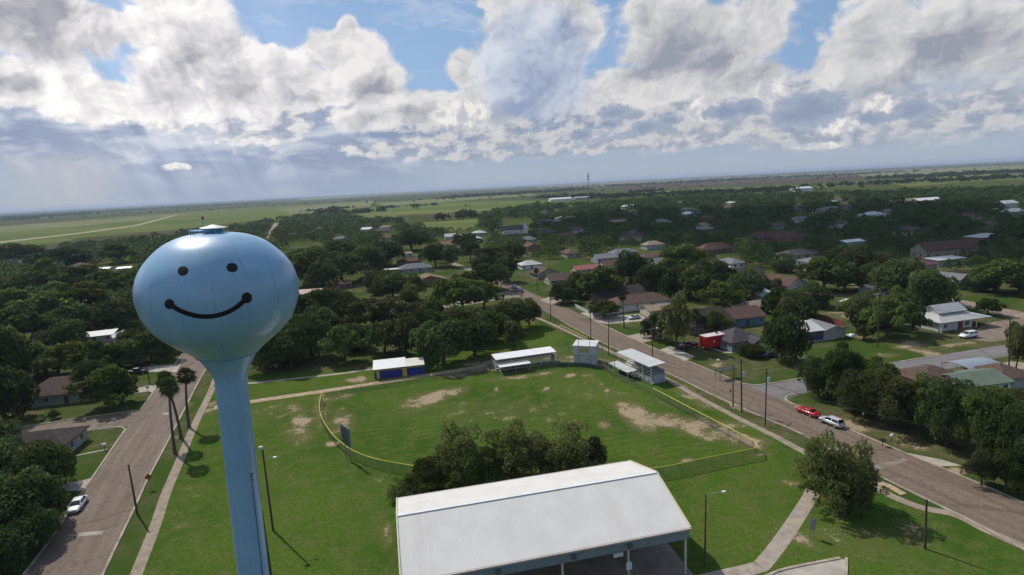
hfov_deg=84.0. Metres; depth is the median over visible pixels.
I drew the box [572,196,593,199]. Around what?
shed
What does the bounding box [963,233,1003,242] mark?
house
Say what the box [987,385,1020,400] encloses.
leafy tree
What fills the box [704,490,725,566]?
street light
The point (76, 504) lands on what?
sedan
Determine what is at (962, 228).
fan palm
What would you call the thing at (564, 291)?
oak tree
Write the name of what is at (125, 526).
road kerb
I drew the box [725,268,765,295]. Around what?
oak tree
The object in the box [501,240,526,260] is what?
oak tree
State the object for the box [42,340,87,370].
leafy tree
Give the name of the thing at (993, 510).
road
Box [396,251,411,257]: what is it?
house
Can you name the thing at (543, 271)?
house
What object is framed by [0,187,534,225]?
field
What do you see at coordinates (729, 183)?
field
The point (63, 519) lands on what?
road kerb
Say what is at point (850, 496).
oak tree
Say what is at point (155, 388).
road kerb
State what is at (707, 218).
house
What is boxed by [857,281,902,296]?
house
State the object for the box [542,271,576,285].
house
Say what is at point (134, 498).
utility pole
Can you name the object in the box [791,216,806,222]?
house
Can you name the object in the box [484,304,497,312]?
oak tree
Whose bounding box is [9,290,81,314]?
leafy tree
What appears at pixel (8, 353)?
oak tree
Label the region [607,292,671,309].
house
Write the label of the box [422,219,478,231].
field
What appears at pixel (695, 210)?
house
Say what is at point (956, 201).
woodland
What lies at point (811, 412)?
coupe
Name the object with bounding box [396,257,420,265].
house
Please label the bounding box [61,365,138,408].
leafy tree
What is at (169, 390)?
fan palm
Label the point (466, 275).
oak tree
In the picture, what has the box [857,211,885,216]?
house
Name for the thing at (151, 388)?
drive
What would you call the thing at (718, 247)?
house
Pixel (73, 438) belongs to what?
house
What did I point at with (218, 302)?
water tower
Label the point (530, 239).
house
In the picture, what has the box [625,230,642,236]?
house
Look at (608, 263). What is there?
house
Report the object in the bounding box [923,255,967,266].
shed
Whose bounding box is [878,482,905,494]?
dirt path
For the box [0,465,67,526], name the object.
oak tree
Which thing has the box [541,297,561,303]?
driveway
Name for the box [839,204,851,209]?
house
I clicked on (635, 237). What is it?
house
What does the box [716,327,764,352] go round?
house
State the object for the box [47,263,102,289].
oak tree
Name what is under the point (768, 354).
sedan
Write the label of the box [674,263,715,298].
oak tree
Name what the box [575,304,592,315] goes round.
board fence
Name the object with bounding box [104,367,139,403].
leafy tree
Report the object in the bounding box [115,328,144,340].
oak tree
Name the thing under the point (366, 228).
house
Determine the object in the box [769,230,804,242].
house
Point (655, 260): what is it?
house
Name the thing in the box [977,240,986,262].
fan palm
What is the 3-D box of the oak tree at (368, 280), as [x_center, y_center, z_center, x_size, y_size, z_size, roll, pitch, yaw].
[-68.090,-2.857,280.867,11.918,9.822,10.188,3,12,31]
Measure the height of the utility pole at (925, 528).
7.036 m
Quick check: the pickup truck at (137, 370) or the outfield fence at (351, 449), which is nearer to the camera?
the outfield fence at (351, 449)
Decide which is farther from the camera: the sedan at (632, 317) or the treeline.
the treeline
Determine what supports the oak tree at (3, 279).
on the ground
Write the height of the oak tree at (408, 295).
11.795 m
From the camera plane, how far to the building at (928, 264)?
256.25 m
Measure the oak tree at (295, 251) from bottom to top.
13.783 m
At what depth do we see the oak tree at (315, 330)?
168.49 m
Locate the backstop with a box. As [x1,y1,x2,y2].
[557,340,614,366]
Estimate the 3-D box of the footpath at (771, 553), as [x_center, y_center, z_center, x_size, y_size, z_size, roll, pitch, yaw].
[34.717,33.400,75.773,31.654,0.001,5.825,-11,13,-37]
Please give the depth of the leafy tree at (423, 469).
89.87 m
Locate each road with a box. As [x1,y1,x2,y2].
[25,353,204,574]
[449,263,471,270]
[494,279,1023,542]
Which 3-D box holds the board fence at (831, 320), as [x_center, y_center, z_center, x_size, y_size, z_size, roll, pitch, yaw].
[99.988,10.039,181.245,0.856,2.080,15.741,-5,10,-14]
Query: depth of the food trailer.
158.91 m
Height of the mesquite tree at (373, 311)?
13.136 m
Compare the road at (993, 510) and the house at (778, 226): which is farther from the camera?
the house at (778, 226)
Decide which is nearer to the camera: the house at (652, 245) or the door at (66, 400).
the door at (66, 400)
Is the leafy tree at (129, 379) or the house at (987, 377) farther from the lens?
the leafy tree at (129, 379)
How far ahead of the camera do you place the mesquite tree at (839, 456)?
78.92 m
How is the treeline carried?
on the ground
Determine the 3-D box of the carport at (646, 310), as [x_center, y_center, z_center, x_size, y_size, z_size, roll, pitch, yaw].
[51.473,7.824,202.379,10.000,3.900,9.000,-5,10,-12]
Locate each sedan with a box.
[66,494,87,513]
[628,314,640,319]
[761,351,778,357]
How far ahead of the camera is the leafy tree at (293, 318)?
179.85 m
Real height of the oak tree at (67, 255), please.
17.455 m
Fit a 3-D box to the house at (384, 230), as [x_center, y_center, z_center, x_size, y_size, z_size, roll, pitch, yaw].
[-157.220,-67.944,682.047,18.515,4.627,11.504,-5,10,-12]
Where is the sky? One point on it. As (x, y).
(104, 103)
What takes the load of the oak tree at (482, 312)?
on the ground
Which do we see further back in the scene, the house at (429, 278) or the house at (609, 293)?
the house at (429, 278)
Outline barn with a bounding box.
[789,186,813,191]
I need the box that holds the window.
[43,397,48,402]
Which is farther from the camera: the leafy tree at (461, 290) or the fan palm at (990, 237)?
the fan palm at (990, 237)
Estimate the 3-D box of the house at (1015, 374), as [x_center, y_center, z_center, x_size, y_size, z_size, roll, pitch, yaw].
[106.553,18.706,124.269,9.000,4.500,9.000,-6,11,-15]
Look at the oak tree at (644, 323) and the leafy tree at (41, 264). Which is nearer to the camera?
the oak tree at (644, 323)
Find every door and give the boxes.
[63,395,68,403]
[958,321,962,327]
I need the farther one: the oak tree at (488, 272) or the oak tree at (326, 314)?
the oak tree at (488, 272)
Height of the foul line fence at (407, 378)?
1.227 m
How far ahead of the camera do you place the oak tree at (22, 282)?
307.57 m
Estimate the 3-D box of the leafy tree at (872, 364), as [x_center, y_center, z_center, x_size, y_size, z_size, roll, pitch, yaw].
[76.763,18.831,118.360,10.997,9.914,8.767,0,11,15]
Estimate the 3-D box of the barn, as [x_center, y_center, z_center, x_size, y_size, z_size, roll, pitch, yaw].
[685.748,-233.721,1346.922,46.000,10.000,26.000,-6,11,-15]
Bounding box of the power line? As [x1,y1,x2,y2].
[767,383,1019,442]
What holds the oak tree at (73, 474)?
on the ground
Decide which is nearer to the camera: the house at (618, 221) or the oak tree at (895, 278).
the oak tree at (895, 278)
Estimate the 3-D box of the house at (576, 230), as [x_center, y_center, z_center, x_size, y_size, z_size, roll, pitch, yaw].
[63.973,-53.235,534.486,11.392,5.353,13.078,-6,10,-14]
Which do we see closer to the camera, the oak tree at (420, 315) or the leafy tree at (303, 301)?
the oak tree at (420, 315)
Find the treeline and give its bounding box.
[0,162,1023,220]
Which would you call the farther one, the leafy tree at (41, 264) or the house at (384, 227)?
the house at (384, 227)
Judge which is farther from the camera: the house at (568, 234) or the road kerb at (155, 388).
the house at (568, 234)
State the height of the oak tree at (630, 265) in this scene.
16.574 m
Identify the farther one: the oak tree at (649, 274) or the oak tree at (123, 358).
the oak tree at (649, 274)
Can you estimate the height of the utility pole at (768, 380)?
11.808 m
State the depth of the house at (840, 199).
836.88 m
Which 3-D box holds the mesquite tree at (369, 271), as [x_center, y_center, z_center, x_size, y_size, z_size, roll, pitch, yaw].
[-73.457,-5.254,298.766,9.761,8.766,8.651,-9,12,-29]
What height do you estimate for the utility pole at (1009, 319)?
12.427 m
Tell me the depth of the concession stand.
149.77 m
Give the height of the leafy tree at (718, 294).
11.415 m
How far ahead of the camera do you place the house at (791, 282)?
227.53 m
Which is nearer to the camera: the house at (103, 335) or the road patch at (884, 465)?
the road patch at (884, 465)
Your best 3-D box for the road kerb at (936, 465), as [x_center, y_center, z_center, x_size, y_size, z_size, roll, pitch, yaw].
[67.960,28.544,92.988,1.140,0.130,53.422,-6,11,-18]
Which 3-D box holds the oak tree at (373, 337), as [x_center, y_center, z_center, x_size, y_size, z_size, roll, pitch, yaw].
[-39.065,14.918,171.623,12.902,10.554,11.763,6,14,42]
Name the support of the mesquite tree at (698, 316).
on the ground
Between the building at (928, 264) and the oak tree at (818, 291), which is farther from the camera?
the building at (928, 264)
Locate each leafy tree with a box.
[0,286,33,308]
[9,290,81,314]
[16,340,47,371]
[25,257,57,276]
[27,343,69,376]
[42,280,70,298]
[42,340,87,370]
[59,280,115,306]
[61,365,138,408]
[70,340,121,364]
[78,268,134,291]
[97,242,137,262]
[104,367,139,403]
[288,313,301,322]
[291,245,328,262]
[292,294,321,314]
[293,254,313,285]
[315,324,365,362]
[342,290,353,294]
[403,272,427,292]
[403,455,449,493]
[423,277,451,303]
[439,276,482,306]
[463,445,508,485]
[471,279,505,307]
[576,264,625,292]
[587,299,620,316]
[656,243,706,267]
[693,279,750,307]
[702,309,736,331]
[726,280,751,295]
[760,286,785,314]
[794,255,848,286]
[818,340,865,402]
[829,262,859,290]
[835,297,851,320]
[859,295,912,337]
[860,355,901,375]
[887,291,912,304]
[894,372,938,434]
[903,301,933,333]
[950,383,1006,449]
[968,258,1023,292]
[974,297,1008,314]
[979,391,1023,409]
[982,451,1023,492]
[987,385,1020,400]
[1006,261,1023,293]
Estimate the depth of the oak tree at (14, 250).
535.52 m
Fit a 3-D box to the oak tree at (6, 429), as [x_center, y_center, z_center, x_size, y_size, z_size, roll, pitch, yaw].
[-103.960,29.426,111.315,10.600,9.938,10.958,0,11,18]
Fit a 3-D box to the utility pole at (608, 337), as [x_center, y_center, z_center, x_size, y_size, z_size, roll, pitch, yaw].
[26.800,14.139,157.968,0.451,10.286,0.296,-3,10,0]
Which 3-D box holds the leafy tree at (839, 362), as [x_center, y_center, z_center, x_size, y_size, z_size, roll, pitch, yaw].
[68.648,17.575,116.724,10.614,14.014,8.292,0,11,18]
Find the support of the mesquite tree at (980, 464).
on the ground
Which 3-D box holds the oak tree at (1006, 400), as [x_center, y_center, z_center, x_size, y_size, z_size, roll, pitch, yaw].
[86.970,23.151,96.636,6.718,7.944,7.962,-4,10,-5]
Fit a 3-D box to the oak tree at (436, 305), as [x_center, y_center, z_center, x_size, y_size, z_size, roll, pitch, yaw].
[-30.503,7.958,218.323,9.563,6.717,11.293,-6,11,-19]
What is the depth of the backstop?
149.95 m
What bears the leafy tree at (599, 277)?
on the ground
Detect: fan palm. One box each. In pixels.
[153,370,182,438]
[157,375,180,453]
[174,367,197,427]
[534,268,538,290]
[618,290,626,327]
[935,226,940,240]
[940,223,946,240]
[959,225,965,239]
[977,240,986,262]
[988,234,995,247]
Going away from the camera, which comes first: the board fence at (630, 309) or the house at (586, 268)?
the board fence at (630, 309)
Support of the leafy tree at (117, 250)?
on the ground
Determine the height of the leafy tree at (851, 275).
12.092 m
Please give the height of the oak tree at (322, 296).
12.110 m
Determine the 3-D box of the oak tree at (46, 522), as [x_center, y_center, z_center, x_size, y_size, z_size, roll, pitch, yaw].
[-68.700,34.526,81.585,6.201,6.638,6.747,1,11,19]
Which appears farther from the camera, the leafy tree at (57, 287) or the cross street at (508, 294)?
the leafy tree at (57, 287)
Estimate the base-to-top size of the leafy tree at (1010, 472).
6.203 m
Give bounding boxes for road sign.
[810,519,815,536]
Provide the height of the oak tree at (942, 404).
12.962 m
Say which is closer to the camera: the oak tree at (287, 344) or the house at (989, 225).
the oak tree at (287, 344)
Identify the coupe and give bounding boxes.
[795,406,820,416]
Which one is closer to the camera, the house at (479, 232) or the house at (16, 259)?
the house at (16, 259)
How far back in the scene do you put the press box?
151.21 m
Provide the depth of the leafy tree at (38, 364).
162.30 m
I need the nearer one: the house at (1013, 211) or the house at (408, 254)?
the house at (408, 254)
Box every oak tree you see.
[0,242,47,259]
[0,270,53,295]
[0,276,17,287]
[0,301,50,337]
[0,324,35,372]
[0,328,21,379]
[0,365,40,420]
[0,416,24,437]
[0,432,43,477]
[0,438,73,480]
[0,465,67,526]
[0,470,25,522]
[0,517,39,574]
[12,501,62,551]
[17,475,70,516]
[18,246,95,267]
[34,318,90,346]
[38,441,77,480]
[40,302,93,329]
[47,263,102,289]
[48,408,61,418]
[67,358,114,382]
[76,299,139,331]
[100,338,146,367]
[108,290,134,310]
[109,267,138,293]
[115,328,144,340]
[116,316,142,329]
[129,328,177,360]
[136,324,145,330]
[252,336,277,370]
[262,320,304,365]
[264,327,309,368]
[285,247,312,261]
[286,313,331,356]
[300,305,342,328]
[302,262,340,287]
[304,286,344,308]
[314,250,371,279]
[323,239,359,254]
[324,293,367,317]
[343,323,368,349]
[352,244,387,269]
[363,272,376,287]
[363,319,398,352]
[366,284,381,294]
[369,241,404,266]
[372,269,406,297]
[378,311,424,356]
[390,229,430,250]
[395,288,419,303]
[408,317,474,363]
[411,306,442,325]
[418,242,443,266]
[422,300,444,311]
[438,243,460,266]
[439,304,479,320]
[451,232,482,245]
[451,270,486,283]
[456,313,499,356]
[458,239,480,261]
[468,309,493,320]
[470,255,494,270]
[471,262,512,284]
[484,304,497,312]
[485,312,510,341]
[491,297,528,322]
[495,254,517,280]
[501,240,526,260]
[517,297,542,326]
[548,280,579,302]
[565,270,591,296]
[613,250,648,284]
[631,262,666,288]
[639,318,661,337]
[657,267,686,297]
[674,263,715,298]
[701,259,737,286]
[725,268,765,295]
[736,342,765,358]
[760,311,813,363]
[771,259,797,272]
[775,287,820,320]
[796,354,834,396]
[803,280,835,307]
[808,463,877,508]
[824,244,847,263]
[832,365,892,416]
[833,243,876,268]
[844,289,882,325]
[853,261,894,286]
[864,252,905,264]
[867,256,930,293]
[903,292,920,306]
[906,267,962,305]
[919,377,962,387]
[922,374,978,445]
[955,379,988,397]
[961,277,1001,291]
[970,400,1023,460]
[992,387,1023,402]
[992,432,1023,475]
[1001,399,1014,406]
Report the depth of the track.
1107.00 m
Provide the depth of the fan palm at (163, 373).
115.56 m
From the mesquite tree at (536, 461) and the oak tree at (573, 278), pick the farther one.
the oak tree at (573, 278)
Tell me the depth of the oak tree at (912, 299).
188.02 m
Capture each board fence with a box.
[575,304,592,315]
[593,306,638,315]
[628,279,662,290]
[806,313,844,326]
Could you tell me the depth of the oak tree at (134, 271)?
312.51 m
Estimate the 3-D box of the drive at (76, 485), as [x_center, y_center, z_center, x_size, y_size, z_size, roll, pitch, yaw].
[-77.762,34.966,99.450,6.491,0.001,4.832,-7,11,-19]
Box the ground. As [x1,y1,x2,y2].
[0,159,1023,574]
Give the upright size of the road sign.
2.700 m
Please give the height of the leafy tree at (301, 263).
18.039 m
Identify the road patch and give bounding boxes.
[67,531,102,535]
[874,458,908,468]
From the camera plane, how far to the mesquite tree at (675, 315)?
157.42 m
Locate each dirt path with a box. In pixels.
[213,364,487,409]
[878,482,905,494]
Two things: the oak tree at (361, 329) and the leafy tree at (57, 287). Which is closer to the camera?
the oak tree at (361, 329)
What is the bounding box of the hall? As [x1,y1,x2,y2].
[548,197,571,201]
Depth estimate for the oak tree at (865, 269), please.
221.25 m
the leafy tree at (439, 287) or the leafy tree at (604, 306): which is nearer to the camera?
the leafy tree at (604, 306)
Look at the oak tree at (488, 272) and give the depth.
260.02 m
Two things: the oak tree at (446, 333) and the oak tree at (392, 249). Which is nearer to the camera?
the oak tree at (446, 333)
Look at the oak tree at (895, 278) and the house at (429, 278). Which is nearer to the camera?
the oak tree at (895, 278)
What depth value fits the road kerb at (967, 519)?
87.35 m
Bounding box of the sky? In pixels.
[0,0,1023,211]
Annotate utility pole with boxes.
[128,464,138,514]
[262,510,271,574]
[590,310,590,339]
[608,320,608,354]
[649,327,657,356]
[731,364,733,405]
[737,359,744,412]
[764,368,769,425]
[876,294,881,346]
[923,499,927,548]
[1008,318,1011,365]
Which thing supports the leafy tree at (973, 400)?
on the ground
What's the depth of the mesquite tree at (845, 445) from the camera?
79.03 m
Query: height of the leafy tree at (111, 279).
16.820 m
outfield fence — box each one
[319,393,413,473]
[506,447,757,476]
[653,388,757,447]
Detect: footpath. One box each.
[130,379,214,574]
[214,368,371,385]
[536,317,811,455]
[700,489,818,574]
[703,347,736,352]
[873,486,1023,547]
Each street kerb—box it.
[17,410,136,427]
[87,426,124,430]
[744,356,929,385]
[785,392,798,405]
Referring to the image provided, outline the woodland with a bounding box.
[0,184,1023,316]
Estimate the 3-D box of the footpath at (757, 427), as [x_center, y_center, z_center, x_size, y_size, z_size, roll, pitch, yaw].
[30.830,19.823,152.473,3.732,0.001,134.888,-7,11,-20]
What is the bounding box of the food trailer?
[698,331,723,348]
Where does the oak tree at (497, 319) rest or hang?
on the ground
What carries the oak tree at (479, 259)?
on the ground
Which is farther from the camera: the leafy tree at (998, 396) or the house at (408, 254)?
the house at (408, 254)
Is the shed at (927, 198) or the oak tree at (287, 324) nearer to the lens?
the oak tree at (287, 324)
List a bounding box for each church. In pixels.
[502,223,527,233]
[909,239,977,257]
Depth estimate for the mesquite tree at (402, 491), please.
89.27 m
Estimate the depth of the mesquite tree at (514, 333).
168.20 m
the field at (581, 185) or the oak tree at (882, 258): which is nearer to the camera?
the oak tree at (882, 258)
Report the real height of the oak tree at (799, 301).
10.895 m
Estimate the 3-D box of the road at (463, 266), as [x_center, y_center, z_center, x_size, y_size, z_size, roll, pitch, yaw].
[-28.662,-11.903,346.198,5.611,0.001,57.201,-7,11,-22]
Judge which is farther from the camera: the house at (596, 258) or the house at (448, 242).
the house at (448, 242)
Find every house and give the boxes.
[6,425,89,452]
[7,256,23,263]
[19,375,95,408]
[69,259,84,264]
[71,263,90,266]
[83,328,117,341]
[299,288,323,294]
[332,280,351,288]
[333,236,344,240]
[360,227,371,230]
[373,228,388,232]
[379,225,389,228]
[381,235,391,240]
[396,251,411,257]
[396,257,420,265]
[398,263,431,273]
[419,273,446,285]
[437,241,455,247]
[444,233,461,239]
[471,230,486,235]
[517,260,541,269]
[521,236,536,242]
[522,242,539,250]
[529,266,558,279]
[536,229,555,236]
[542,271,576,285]
[559,232,578,237]
[560,249,579,257]
[570,264,598,272]
[572,228,583,233]
[587,284,646,303]
[590,252,617,262]
[598,260,615,268]
[607,248,638,255]
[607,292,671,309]
[609,219,625,223]
[619,235,641,241]
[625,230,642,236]
[640,240,664,249]
[640,253,662,261]
[649,258,678,267]
[652,219,671,224]
[686,209,701,213]
[688,306,735,334]
[695,223,712,229]
[696,242,733,253]
[700,215,713,220]
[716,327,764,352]
[720,258,746,268]
[721,299,765,312]
[724,305,767,327]
[735,267,765,278]
[750,231,774,241]
[767,222,790,229]
[767,274,805,291]
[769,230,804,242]
[774,248,818,259]
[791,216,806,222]
[794,257,815,266]
[809,211,824,216]
[817,206,842,212]
[830,197,842,201]
[830,221,849,227]
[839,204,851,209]
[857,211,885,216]
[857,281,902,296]
[879,209,894,214]
[893,226,920,234]
[900,364,954,381]
[939,271,968,288]
[940,368,1015,387]
[961,213,982,219]
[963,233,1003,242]
[963,363,1023,387]
[978,221,998,229]
[999,208,1023,215]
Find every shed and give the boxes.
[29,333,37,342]
[116,266,134,272]
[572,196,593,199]
[754,292,768,299]
[808,318,846,338]
[910,197,938,203]
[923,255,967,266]
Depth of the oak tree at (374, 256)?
319.80 m
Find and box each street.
[14,409,139,433]
[267,223,277,237]
[390,290,518,311]
[746,345,1007,400]
[851,285,1023,319]
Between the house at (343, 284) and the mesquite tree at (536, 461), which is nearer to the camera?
the mesquite tree at (536, 461)
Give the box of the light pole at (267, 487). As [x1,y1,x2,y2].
[258,446,276,530]
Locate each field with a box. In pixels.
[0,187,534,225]
[0,202,352,246]
[0,210,226,232]
[43,219,266,247]
[279,201,373,213]
[299,187,512,200]
[357,201,585,219]
[375,194,534,205]
[396,212,456,219]
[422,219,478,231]
[535,165,1023,188]
[605,175,882,189]
[644,180,890,195]
[859,166,1023,176]
[889,172,1023,186]
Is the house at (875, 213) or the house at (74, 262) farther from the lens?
the house at (875, 213)
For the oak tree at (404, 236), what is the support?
on the ground
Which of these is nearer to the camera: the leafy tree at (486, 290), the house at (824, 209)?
the leafy tree at (486, 290)
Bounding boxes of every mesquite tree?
[343,294,397,323]
[363,270,378,282]
[386,475,423,501]
[389,300,422,320]
[430,419,501,487]
[470,246,513,263]
[479,419,534,479]
[504,320,526,347]
[513,429,569,474]
[543,416,607,470]
[581,436,607,466]
[647,311,673,341]
[655,290,695,349]
[690,308,706,322]
[758,273,782,290]
[792,437,833,481]
[798,428,880,515]
[824,442,889,513]
[853,324,876,339]
[858,371,922,426]
[959,448,996,485]
[1004,321,1023,360]
[1004,324,1023,367]
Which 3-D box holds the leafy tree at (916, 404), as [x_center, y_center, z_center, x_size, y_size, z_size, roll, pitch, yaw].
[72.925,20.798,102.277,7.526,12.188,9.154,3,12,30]
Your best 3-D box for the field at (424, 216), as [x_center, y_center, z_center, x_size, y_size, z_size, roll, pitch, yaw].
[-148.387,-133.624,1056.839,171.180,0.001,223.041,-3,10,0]
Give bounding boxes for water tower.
[133,216,298,574]
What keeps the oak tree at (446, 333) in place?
on the ground
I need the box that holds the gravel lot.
[963,318,1023,341]
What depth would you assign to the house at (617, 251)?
359.95 m
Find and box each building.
[888,198,912,206]
[906,259,938,270]
[991,200,1018,208]
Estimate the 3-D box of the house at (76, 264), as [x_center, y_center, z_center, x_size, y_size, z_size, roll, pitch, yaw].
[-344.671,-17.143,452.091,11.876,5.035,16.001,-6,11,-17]
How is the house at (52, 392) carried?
on the ground
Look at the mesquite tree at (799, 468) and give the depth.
88.38 m
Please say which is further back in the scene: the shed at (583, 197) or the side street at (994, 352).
the shed at (583, 197)
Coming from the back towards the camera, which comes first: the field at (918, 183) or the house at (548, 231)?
the field at (918, 183)
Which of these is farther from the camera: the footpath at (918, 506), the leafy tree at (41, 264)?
the leafy tree at (41, 264)
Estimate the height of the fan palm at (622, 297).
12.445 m
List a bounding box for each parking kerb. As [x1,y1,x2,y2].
[765,557,840,574]
[844,557,847,574]
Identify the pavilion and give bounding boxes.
[396,460,692,574]
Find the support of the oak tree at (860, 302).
on the ground
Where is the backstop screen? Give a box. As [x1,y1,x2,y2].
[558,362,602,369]
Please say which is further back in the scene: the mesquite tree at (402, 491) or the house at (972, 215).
the house at (972, 215)
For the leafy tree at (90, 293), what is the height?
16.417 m
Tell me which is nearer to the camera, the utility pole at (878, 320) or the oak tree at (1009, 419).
the oak tree at (1009, 419)
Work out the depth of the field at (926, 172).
3519.64 m
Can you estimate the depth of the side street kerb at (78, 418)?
131.59 m
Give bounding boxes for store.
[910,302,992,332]
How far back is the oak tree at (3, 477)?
84.40 m
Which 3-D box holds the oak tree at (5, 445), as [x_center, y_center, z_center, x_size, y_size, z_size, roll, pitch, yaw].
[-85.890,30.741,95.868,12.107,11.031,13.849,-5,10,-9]
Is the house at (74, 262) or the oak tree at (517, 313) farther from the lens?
the house at (74, 262)
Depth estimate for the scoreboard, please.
102.95 m
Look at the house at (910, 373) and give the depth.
123.41 m
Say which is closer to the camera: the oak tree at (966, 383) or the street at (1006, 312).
the oak tree at (966, 383)
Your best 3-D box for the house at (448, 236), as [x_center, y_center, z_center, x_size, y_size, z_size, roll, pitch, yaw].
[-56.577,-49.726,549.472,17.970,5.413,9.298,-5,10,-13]
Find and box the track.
[0,214,176,242]
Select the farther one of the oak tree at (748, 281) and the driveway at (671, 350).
the oak tree at (748, 281)
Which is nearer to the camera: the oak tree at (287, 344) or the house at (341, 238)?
the oak tree at (287, 344)
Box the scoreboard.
[340,423,350,461]
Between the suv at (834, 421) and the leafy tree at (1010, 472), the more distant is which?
the suv at (834, 421)
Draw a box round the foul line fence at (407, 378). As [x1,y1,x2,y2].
[327,366,491,392]
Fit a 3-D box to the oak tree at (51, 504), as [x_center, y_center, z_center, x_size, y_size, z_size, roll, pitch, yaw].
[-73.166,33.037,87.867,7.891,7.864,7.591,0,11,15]
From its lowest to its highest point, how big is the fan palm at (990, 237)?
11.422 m
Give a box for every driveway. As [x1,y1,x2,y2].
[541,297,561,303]
[581,312,645,323]
[628,332,661,341]
[661,346,694,360]
[909,453,961,465]
[1003,361,1023,369]
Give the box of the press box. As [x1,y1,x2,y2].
[572,340,598,364]
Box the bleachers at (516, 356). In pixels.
[491,346,555,374]
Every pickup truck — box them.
[128,367,148,374]
[678,341,697,348]
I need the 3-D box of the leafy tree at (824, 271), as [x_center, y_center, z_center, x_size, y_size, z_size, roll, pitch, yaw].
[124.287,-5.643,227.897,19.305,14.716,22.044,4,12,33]
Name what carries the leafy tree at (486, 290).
on the ground
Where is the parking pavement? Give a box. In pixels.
[773,559,844,574]
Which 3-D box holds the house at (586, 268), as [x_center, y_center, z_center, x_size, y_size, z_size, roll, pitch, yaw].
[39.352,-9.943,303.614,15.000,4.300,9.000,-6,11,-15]
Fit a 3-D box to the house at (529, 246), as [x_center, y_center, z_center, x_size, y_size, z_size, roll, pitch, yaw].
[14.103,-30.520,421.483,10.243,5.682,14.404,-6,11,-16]
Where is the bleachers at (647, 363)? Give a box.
[608,348,664,383]
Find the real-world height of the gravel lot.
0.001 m
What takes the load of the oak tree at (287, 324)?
on the ground
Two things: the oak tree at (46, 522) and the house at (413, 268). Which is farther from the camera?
the house at (413, 268)
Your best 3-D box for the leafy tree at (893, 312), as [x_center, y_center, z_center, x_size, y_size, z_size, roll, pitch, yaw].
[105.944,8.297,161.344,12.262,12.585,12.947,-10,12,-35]
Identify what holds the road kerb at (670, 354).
on the ground
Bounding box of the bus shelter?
[715,366,735,378]
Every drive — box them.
[58,478,89,490]
[130,364,180,371]
[135,385,156,392]
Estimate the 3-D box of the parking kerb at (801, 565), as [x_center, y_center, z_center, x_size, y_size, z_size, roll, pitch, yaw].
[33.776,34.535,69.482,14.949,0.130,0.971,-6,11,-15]
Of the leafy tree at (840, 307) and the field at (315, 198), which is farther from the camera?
the field at (315, 198)
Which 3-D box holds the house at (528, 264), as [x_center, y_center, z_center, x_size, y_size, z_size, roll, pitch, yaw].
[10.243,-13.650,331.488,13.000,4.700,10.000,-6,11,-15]
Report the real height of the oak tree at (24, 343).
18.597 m
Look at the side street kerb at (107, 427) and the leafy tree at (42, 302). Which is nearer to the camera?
the side street kerb at (107, 427)
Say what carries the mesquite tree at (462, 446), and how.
on the ground
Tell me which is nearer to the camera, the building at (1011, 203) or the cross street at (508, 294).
the cross street at (508, 294)
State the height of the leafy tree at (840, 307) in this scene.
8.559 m
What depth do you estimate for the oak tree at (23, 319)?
208.81 m
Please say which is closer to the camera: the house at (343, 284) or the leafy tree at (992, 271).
the leafy tree at (992, 271)
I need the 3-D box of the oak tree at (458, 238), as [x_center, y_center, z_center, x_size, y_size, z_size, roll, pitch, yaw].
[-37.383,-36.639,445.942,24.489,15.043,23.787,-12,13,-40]
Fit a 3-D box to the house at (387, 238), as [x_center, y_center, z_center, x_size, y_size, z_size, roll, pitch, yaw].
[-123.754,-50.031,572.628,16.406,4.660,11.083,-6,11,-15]
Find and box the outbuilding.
[747,287,769,299]
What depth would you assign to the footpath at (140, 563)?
94.92 m
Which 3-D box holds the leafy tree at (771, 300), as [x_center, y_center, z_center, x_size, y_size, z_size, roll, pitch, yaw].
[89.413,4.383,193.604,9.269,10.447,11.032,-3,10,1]
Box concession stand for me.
[373,357,423,379]
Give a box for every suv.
[819,415,845,427]
[959,330,978,338]
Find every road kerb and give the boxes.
[22,428,126,574]
[101,368,205,574]
[140,353,183,408]
[560,320,1023,549]
[592,319,743,383]
[797,405,1023,503]
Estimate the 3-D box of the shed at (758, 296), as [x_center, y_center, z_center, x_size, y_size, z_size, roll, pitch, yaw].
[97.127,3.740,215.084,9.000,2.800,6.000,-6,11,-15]
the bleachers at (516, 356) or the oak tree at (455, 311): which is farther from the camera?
the oak tree at (455, 311)
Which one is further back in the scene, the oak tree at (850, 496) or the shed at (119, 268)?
the shed at (119, 268)
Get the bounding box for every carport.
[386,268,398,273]
[638,303,669,316]
[802,320,834,342]
[838,238,864,246]
[940,357,998,370]
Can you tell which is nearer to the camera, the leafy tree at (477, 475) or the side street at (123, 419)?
the leafy tree at (477, 475)
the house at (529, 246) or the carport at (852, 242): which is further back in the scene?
the house at (529, 246)
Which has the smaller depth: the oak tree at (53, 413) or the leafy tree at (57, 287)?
the oak tree at (53, 413)
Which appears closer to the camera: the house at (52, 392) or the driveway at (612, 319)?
the house at (52, 392)
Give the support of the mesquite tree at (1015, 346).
on the ground
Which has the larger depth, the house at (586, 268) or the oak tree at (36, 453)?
the house at (586, 268)

